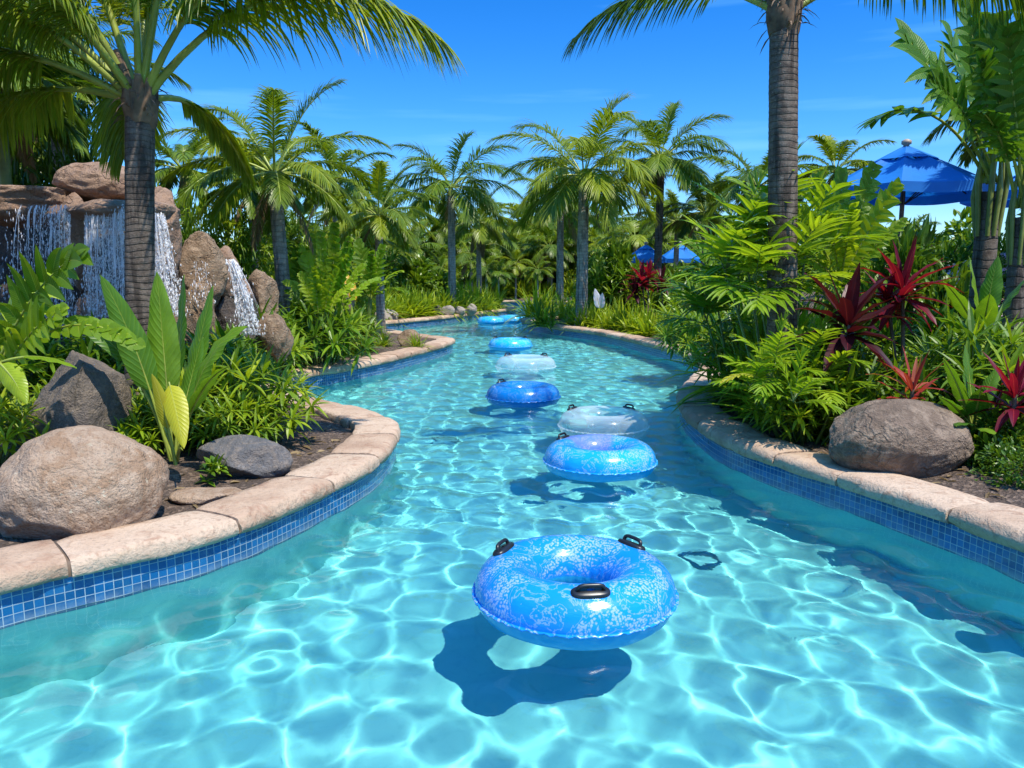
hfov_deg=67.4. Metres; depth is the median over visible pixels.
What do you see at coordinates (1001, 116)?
torn leaf palm
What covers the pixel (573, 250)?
palm tree
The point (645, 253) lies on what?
parasol
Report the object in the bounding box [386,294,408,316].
strap leaf plant
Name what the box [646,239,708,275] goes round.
bush
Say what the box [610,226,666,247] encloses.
palm tree
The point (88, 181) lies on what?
waterfall rock
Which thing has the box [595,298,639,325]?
strap leaf plant
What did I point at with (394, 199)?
palm tree
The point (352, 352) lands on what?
strap leaf plant
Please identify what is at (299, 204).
palm tree
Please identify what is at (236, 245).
bush
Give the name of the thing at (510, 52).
sky
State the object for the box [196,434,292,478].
boulder
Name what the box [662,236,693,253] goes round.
palm tree
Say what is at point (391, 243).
palm tree
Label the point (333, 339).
leafy mound
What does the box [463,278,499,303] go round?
strap leaf plant
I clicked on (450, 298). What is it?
strap leaf plant
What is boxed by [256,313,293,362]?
waterfall rock
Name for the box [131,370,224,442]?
leafy mound
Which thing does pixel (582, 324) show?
strap leaf plant
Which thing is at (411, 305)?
strap leaf plant
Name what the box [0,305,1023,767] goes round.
water
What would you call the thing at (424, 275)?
bush
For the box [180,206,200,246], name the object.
bush
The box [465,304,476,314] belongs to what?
rock
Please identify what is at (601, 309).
strap leaf plant
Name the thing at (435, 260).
palm tree
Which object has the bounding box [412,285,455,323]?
strap leaf plant
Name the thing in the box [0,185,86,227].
waterfall rock
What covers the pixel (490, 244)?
palm tree
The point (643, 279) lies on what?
cordyline
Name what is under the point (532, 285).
strap leaf plant
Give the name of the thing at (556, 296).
strap leaf plant
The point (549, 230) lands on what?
palm tree
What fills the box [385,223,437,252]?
palm tree
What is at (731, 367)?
leafy mound
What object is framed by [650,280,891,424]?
arching leaf plant
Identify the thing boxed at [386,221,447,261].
palm tree
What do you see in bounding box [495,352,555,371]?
swim ring
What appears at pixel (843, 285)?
bush
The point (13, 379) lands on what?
leaf
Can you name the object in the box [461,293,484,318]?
strap leaf plant
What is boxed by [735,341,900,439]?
arching leaf plant
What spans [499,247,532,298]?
palm tree
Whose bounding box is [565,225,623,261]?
palm tree
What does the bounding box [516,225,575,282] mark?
palm tree
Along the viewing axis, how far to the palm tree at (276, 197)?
12.41 m
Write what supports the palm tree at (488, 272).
on the ground
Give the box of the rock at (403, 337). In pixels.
[397,329,421,346]
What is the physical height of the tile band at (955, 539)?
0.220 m
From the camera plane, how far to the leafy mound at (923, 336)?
8.38 m
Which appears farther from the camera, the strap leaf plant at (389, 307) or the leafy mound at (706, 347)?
the strap leaf plant at (389, 307)
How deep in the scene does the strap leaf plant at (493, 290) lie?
47.38 m
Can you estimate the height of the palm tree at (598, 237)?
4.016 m
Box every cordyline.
[619,264,673,319]
[623,258,662,314]
[790,262,919,404]
[860,232,964,395]
[866,346,953,408]
[958,350,1023,435]
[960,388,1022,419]
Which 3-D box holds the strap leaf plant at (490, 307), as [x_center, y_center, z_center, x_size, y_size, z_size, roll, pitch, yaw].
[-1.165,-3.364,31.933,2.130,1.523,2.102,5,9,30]
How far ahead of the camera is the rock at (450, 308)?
28.25 m
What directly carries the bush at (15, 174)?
on the ground
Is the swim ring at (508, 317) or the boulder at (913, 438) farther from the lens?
the swim ring at (508, 317)
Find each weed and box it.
[117,423,154,450]
[195,454,230,486]
[806,418,827,441]
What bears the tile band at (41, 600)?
attached to the pool wall
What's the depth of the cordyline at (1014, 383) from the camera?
5.95 m
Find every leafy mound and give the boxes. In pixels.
[0,317,110,426]
[0,385,51,465]
[3,374,53,428]
[25,311,123,395]
[109,399,197,453]
[127,354,245,407]
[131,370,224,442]
[173,386,294,458]
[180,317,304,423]
[185,316,274,377]
[191,342,329,443]
[239,295,316,375]
[267,288,383,374]
[303,304,392,350]
[593,251,654,309]
[630,265,696,315]
[648,276,753,340]
[652,304,736,365]
[679,291,818,384]
[713,337,765,406]
[725,380,760,418]
[738,359,873,445]
[761,314,941,421]
[881,301,1023,424]
[890,315,1023,383]
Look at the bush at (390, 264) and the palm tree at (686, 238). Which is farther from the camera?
the palm tree at (686, 238)
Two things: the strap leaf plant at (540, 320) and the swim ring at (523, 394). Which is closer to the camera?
the swim ring at (523, 394)
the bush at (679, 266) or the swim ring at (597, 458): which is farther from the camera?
the bush at (679, 266)
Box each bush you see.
[10,129,89,186]
[11,156,43,185]
[18,75,110,187]
[173,181,293,281]
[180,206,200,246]
[231,212,297,277]
[269,209,327,259]
[287,229,387,325]
[347,246,411,298]
[390,251,461,297]
[433,267,467,288]
[446,243,506,288]
[498,261,533,291]
[522,238,576,292]
[564,262,589,294]
[572,246,605,304]
[588,234,640,313]
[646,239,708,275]
[651,257,703,313]
[694,238,766,308]
[719,299,809,391]
[763,252,821,291]
[798,223,920,326]
[824,285,920,390]
[838,361,1007,421]
[859,214,1002,346]
[871,206,971,275]
[888,299,992,390]
[913,214,1006,325]
[941,227,1006,273]
[964,403,1023,470]
[965,433,1023,489]
[1003,388,1023,417]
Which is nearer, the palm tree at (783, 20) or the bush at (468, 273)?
the palm tree at (783, 20)
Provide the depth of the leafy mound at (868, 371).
7.15 m
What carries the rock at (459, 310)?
on the pool coping at (367, 447)
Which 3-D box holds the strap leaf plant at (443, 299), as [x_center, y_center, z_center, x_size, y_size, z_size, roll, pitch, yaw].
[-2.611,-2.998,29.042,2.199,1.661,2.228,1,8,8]
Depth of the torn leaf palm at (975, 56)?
8.58 m
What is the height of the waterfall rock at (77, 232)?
1.212 m
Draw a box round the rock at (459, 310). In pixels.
[455,306,465,314]
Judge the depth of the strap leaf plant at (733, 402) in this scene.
8.71 m
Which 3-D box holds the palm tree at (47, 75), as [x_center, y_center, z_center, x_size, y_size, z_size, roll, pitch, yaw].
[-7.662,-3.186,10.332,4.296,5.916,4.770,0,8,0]
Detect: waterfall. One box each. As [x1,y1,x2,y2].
[0,204,78,338]
[69,204,166,338]
[155,212,187,316]
[189,261,215,306]
[225,259,265,335]
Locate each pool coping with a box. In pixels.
[0,305,516,594]
[502,300,1023,552]
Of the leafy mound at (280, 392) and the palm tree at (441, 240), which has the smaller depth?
the leafy mound at (280, 392)
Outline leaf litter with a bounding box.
[4,368,1004,539]
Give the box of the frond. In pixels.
[719,373,790,418]
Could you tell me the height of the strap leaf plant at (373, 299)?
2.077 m
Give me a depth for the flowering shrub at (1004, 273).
12.76 m
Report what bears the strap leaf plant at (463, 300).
on the ground
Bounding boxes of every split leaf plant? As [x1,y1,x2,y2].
[0,243,145,386]
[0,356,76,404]
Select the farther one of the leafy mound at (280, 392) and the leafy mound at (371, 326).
the leafy mound at (371, 326)
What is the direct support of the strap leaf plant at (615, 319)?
on the ground
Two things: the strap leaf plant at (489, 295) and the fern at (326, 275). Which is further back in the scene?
the strap leaf plant at (489, 295)
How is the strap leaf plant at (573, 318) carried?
on the ground
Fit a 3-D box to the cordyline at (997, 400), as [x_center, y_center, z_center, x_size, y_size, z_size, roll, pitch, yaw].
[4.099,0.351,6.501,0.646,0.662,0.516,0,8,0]
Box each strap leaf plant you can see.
[292,345,320,364]
[318,348,348,361]
[346,334,377,356]
[356,287,406,325]
[359,333,379,353]
[367,282,409,328]
[373,325,397,346]
[375,280,397,300]
[385,274,418,306]
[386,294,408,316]
[389,281,445,317]
[391,297,414,317]
[393,284,442,317]
[397,331,432,352]
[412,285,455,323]
[421,287,454,313]
[430,285,472,311]
[435,286,467,320]
[447,286,486,319]
[456,280,466,292]
[459,286,475,301]
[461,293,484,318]
[463,278,492,293]
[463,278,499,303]
[463,289,498,315]
[475,286,511,315]
[476,284,506,308]
[483,282,514,298]
[490,284,518,314]
[501,278,520,296]
[503,281,571,324]
[505,275,533,297]
[512,295,573,333]
[523,272,545,295]
[530,284,563,313]
[541,282,555,296]
[543,287,574,310]
[545,295,574,319]
[553,271,575,296]
[557,306,574,324]
[559,298,596,335]
[564,289,575,307]
[570,300,611,327]
[588,299,613,318]
[588,305,620,329]
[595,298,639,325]
[601,302,635,331]
[612,305,644,334]
[613,298,652,318]
[616,303,655,334]
[622,303,663,336]
[640,315,669,336]
[660,337,747,428]
[661,291,807,427]
[699,297,897,403]
[704,349,872,430]
[753,364,867,441]
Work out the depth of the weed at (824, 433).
7.11 m
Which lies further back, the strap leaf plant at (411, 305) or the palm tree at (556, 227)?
the palm tree at (556, 227)
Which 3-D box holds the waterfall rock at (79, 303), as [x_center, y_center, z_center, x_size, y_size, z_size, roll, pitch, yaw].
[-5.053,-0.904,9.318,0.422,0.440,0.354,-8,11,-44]
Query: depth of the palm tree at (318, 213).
55.11 m
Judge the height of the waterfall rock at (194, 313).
1.085 m
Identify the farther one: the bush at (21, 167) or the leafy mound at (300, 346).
the bush at (21, 167)
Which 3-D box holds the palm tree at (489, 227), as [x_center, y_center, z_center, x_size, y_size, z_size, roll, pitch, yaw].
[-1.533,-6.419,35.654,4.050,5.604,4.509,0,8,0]
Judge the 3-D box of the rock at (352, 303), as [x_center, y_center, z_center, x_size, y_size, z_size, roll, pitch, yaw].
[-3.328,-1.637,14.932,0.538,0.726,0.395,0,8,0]
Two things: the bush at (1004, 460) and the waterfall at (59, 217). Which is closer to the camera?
the bush at (1004, 460)
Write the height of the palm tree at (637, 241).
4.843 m
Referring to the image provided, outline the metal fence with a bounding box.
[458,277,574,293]
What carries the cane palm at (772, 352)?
on the ground
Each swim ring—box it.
[472,534,678,650]
[477,315,505,324]
[485,379,560,407]
[488,336,532,350]
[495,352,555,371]
[500,314,525,322]
[543,432,657,481]
[557,404,649,435]
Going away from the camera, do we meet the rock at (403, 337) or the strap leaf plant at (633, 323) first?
the rock at (403, 337)
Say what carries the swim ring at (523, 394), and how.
on the water
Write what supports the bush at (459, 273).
on the ground
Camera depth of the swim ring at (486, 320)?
27.38 m
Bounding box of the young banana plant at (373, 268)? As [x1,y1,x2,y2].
[348,238,407,334]
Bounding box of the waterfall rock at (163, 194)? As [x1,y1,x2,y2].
[155,186,181,284]
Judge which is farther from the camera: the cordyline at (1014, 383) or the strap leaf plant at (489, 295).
the strap leaf plant at (489, 295)
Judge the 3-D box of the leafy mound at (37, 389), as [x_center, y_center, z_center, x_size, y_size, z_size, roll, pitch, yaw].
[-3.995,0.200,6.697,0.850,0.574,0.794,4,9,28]
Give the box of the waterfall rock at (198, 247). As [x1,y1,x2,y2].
[178,231,227,307]
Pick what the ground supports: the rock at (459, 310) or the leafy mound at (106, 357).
the leafy mound at (106, 357)
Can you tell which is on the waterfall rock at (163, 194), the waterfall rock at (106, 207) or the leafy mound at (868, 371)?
the waterfall rock at (106, 207)
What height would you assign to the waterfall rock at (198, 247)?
1.020 m
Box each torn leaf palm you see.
[854,0,1013,328]
[964,1,1023,352]
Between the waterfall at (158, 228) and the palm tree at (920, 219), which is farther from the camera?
the palm tree at (920, 219)
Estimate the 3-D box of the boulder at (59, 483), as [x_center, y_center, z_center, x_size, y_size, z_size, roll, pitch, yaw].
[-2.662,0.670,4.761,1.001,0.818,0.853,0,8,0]
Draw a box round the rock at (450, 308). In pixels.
[442,305,454,314]
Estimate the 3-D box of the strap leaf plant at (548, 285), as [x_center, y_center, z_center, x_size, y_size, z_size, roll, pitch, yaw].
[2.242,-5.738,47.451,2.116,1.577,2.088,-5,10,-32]
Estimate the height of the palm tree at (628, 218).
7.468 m
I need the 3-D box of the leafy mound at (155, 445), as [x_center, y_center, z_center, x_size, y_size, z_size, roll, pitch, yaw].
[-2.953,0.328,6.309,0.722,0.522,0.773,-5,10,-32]
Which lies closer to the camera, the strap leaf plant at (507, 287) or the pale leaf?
the pale leaf
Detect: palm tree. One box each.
[0,0,466,423]
[0,35,112,144]
[0,38,102,184]
[10,9,192,171]
[155,116,241,228]
[160,78,394,363]
[185,146,317,269]
[206,136,324,270]
[277,120,399,248]
[284,204,330,242]
[304,224,329,244]
[305,211,374,262]
[306,159,442,333]
[325,223,404,260]
[344,189,427,247]
[384,130,529,305]
[384,229,423,277]
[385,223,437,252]
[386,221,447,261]
[408,184,470,247]
[426,217,473,256]
[429,244,457,270]
[429,254,456,272]
[434,183,520,292]
[437,235,502,290]
[455,213,509,248]
[455,217,528,296]
[460,252,510,292]
[483,87,669,325]
[483,258,516,292]
[496,229,556,289]
[497,202,555,249]
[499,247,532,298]
[503,210,554,249]
[506,154,612,306]
[516,220,575,286]
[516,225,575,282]
[521,255,555,296]
[536,255,568,292]
[545,219,604,237]
[555,221,598,271]
[561,0,1023,431]
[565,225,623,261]
[588,229,621,264]
[589,190,649,242]
[589,210,680,274]
[592,100,736,276]
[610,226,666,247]
[623,202,677,243]
[630,194,706,252]
[640,188,704,267]
[652,245,689,279]
[662,169,745,269]
[662,229,701,262]
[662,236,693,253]
[672,198,735,239]
[680,133,830,234]
[684,223,721,259]
[798,134,894,298]
[886,213,940,233]
[914,11,1021,216]
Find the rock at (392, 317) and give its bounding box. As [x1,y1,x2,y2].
[372,309,398,320]
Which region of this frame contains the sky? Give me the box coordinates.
[37,0,1020,256]
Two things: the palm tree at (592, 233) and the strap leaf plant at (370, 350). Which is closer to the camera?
the strap leaf plant at (370, 350)
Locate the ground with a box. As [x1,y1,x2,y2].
[0,291,1023,547]
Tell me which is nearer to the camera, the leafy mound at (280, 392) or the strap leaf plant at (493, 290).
the leafy mound at (280, 392)
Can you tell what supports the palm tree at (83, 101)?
on the ground
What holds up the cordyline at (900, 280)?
on the ground
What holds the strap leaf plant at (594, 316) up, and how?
on the ground
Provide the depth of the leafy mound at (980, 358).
6.98 m
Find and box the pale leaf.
[593,289,604,308]
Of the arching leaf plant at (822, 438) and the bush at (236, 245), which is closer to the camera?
the arching leaf plant at (822, 438)
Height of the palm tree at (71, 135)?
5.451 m
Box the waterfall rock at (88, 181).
[52,162,124,200]
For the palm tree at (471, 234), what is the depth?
54.36 m
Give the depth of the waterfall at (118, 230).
8.77 m
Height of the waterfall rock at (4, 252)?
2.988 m
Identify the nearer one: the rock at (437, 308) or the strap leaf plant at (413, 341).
the strap leaf plant at (413, 341)
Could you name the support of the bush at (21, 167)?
on the ground
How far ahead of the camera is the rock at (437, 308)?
28.09 m
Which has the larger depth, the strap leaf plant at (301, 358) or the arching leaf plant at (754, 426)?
the strap leaf plant at (301, 358)
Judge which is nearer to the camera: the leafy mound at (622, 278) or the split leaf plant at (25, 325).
the split leaf plant at (25, 325)
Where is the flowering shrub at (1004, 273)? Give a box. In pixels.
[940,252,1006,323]
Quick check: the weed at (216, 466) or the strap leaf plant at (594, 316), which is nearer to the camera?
the weed at (216, 466)
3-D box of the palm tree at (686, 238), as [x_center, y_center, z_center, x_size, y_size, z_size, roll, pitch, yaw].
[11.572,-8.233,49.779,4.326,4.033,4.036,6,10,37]
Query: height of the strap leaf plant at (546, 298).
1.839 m
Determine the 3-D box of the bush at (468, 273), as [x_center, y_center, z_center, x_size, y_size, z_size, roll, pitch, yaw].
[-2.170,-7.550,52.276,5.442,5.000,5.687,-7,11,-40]
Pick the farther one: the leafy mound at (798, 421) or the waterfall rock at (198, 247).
the waterfall rock at (198, 247)
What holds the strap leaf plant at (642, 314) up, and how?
on the ground
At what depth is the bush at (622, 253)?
25.29 m
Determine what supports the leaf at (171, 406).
on the ground
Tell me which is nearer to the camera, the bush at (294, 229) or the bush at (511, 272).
the bush at (294, 229)
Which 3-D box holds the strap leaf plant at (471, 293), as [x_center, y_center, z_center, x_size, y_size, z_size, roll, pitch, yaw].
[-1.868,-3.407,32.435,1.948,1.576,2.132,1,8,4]
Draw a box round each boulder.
[0,425,169,540]
[17,350,134,446]
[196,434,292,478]
[828,399,973,477]
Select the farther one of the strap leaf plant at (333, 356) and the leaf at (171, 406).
the strap leaf plant at (333, 356)
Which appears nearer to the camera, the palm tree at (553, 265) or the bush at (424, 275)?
the bush at (424, 275)
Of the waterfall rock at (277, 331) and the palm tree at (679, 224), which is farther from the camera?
the palm tree at (679, 224)
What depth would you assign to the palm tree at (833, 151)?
24.93 m
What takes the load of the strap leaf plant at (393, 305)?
on the ground
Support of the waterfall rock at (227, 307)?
on the leafy mound at (300, 346)
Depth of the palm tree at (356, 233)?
30.27 m
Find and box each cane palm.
[650,219,799,401]
[664,140,898,393]
[707,308,877,441]
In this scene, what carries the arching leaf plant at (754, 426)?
on the ground
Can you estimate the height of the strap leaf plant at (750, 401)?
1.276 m
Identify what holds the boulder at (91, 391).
on the ground
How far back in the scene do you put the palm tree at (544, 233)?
53.23 m
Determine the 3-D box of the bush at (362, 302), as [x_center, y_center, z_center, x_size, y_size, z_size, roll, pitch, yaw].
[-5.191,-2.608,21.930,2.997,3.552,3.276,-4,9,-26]
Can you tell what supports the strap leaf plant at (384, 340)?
on the ground
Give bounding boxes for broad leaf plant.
[53,271,247,460]
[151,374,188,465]
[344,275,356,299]
[798,160,909,282]
[935,256,1023,340]
[938,346,998,434]
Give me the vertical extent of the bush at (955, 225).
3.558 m
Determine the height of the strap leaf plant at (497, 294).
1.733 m
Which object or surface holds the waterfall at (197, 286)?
attached to the waterfall rock at (194, 313)
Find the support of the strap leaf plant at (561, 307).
on the ground
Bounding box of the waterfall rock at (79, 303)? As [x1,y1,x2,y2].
[74,292,108,319]
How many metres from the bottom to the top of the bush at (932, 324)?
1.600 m
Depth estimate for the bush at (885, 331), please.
9.08 m
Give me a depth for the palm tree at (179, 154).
17.16 m
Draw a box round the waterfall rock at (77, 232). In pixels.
[58,192,97,293]
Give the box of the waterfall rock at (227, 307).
[214,292,263,361]
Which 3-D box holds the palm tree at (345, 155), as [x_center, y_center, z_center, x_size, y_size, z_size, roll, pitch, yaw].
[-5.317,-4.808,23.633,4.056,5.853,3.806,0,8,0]
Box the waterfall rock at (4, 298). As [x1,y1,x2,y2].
[0,261,23,318]
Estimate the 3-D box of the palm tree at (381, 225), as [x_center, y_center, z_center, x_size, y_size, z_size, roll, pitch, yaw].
[-3.410,-3.485,19.730,3.373,4.389,3.611,0,8,0]
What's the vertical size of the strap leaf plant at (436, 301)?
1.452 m
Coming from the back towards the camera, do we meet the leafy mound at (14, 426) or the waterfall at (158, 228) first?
the waterfall at (158, 228)
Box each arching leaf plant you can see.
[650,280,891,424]
[697,315,823,427]
[699,279,864,399]
[700,321,896,436]
[722,330,876,445]
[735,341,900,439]
[870,295,1021,409]
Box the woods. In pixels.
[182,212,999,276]
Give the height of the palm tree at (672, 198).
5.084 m
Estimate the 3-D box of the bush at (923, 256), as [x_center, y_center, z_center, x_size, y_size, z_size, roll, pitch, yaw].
[6.303,-1.142,12.265,2.088,3.128,2.182,-1,8,-4]
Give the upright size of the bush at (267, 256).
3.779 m
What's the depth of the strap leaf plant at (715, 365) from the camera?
8.91 m
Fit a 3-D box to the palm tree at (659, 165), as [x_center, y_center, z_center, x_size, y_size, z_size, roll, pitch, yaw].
[4.992,-6.094,26.367,4.905,7.460,5.215,0,8,0]
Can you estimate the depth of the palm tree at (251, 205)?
14.78 m
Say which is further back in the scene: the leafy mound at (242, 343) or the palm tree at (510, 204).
the palm tree at (510, 204)
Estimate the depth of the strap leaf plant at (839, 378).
7.04 m
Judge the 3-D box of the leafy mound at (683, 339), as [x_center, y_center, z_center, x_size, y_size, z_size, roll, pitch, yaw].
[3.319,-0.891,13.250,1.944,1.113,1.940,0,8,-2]
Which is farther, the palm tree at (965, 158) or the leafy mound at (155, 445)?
the palm tree at (965, 158)
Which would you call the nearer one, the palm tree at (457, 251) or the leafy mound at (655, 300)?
the leafy mound at (655, 300)
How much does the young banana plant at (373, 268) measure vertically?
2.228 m
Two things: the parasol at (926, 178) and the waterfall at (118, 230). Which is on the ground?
the parasol at (926, 178)
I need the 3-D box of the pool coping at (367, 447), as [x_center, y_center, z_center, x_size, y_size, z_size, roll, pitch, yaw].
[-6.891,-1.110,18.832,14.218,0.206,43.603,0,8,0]
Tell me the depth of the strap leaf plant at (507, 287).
48.16 m
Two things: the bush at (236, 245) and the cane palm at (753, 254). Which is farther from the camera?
the bush at (236, 245)
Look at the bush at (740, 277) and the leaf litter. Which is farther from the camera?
the bush at (740, 277)
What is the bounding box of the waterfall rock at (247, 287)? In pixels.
[214,278,253,310]
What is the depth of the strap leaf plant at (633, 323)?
19.98 m
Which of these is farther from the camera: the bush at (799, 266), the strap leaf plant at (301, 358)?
the bush at (799, 266)
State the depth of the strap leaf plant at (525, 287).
47.27 m
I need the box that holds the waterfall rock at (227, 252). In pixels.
[220,245,244,298]
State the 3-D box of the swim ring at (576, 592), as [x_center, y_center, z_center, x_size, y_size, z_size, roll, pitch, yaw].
[0.332,1.068,4.094,1.092,0.364,1.092,0,8,0]
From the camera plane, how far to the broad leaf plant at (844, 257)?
7.96 m
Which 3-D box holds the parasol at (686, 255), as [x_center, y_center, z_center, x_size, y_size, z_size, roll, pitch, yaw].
[7.758,-5.177,35.626,1.857,2.848,1.857,6,10,38]
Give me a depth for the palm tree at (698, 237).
43.47 m
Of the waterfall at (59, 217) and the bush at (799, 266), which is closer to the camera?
the waterfall at (59, 217)
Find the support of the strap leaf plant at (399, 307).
on the ground
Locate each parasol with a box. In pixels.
[632,242,666,264]
[662,241,700,262]
[830,139,996,250]
[960,175,1018,207]
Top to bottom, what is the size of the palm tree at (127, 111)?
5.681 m
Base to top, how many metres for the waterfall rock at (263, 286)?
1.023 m
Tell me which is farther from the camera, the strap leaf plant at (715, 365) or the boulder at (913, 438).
the strap leaf plant at (715, 365)
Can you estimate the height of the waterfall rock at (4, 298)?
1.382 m
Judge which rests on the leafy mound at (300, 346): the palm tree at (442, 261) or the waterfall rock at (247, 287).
the waterfall rock at (247, 287)
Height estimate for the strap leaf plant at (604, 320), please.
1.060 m
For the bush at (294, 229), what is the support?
on the ground
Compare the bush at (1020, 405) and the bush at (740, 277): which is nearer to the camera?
the bush at (1020, 405)
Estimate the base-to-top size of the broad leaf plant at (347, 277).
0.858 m
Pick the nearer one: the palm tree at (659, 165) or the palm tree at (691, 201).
the palm tree at (659, 165)
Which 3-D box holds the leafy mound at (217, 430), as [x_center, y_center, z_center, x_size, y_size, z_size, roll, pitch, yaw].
[-2.361,0.292,6.500,1.002,0.575,1.004,5,9,30]
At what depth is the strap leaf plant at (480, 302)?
31.09 m
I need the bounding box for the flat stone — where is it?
[168,487,241,504]
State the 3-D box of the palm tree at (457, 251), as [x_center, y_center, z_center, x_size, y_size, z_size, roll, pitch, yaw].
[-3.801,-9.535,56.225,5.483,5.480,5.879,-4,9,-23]
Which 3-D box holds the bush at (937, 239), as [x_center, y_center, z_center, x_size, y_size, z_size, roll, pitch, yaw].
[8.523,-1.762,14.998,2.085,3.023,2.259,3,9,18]
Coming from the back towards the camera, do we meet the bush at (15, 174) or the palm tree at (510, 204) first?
the palm tree at (510, 204)
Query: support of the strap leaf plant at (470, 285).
on the ground
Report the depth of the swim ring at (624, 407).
8.64 m
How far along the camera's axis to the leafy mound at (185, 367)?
6.98 m
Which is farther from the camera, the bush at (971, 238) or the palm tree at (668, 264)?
the palm tree at (668, 264)
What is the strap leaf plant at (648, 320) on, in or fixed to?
on the ground
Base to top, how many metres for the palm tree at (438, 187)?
7.145 m
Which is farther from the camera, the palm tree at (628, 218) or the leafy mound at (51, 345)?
the palm tree at (628, 218)
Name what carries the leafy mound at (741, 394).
on the ground
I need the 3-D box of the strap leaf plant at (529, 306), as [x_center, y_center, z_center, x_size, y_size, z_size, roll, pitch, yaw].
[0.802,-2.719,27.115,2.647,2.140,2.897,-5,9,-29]
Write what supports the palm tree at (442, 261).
on the ground
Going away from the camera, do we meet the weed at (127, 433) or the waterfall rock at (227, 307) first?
the weed at (127, 433)
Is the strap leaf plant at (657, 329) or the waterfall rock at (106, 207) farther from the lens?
the strap leaf plant at (657, 329)
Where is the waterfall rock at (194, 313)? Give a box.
[170,281,217,348]
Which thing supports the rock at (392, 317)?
on the ground
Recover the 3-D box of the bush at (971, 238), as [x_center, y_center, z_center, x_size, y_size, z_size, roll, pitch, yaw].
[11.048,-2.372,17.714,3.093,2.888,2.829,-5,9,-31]
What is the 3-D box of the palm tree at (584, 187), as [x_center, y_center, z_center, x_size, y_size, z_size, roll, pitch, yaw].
[2.215,-5.146,22.494,5.580,6.889,5.155,7,11,42]
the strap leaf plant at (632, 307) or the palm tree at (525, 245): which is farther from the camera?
the palm tree at (525, 245)
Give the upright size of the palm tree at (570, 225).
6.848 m
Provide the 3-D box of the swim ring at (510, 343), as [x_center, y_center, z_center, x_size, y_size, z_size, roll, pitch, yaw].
[-0.041,-0.950,18.294,1.069,0.357,1.069,0,8,0]
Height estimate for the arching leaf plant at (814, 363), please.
1.296 m
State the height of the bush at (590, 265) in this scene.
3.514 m
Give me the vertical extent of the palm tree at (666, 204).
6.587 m
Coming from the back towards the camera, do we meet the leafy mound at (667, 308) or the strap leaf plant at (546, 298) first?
the strap leaf plant at (546, 298)
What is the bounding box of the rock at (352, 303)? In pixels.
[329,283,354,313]
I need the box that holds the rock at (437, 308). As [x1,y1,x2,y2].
[432,305,441,315]
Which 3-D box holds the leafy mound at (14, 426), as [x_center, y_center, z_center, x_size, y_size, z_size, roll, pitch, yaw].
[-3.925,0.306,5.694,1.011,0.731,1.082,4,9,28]
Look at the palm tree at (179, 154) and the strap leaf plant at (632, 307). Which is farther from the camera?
the strap leaf plant at (632, 307)
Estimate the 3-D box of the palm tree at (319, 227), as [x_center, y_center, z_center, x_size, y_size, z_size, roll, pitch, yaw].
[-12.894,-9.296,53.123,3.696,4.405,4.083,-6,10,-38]
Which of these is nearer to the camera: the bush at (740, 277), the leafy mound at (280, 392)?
the leafy mound at (280, 392)
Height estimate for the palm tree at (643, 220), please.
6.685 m
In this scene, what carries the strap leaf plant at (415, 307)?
on the ground
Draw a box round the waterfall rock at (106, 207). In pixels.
[63,199,180,229]
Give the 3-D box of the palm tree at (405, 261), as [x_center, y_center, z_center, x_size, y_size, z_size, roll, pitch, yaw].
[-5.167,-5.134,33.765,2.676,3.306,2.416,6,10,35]
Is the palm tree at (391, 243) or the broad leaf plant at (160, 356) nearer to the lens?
the broad leaf plant at (160, 356)
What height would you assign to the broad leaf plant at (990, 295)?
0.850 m
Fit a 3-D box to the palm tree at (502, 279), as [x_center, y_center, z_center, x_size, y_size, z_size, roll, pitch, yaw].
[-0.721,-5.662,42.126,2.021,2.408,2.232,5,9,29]
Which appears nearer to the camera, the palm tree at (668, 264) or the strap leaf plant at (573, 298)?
the strap leaf plant at (573, 298)
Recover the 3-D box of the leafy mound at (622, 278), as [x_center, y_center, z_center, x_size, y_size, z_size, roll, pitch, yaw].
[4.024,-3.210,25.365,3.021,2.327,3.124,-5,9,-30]
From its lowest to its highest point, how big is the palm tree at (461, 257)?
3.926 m
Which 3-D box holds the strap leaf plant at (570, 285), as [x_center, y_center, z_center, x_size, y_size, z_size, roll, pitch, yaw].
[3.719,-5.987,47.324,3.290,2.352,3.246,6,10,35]
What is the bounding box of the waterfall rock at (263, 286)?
[248,269,278,314]
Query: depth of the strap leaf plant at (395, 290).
28.85 m
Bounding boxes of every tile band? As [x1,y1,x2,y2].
[0,310,515,627]
[501,302,1023,581]
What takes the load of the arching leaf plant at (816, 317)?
on the ground
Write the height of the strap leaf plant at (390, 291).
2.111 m
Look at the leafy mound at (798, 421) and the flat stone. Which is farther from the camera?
the leafy mound at (798, 421)
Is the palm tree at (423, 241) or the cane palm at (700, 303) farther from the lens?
the palm tree at (423, 241)
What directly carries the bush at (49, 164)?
on the ground
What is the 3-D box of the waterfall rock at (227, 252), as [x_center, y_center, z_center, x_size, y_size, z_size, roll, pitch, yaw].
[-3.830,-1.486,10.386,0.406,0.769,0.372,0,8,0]

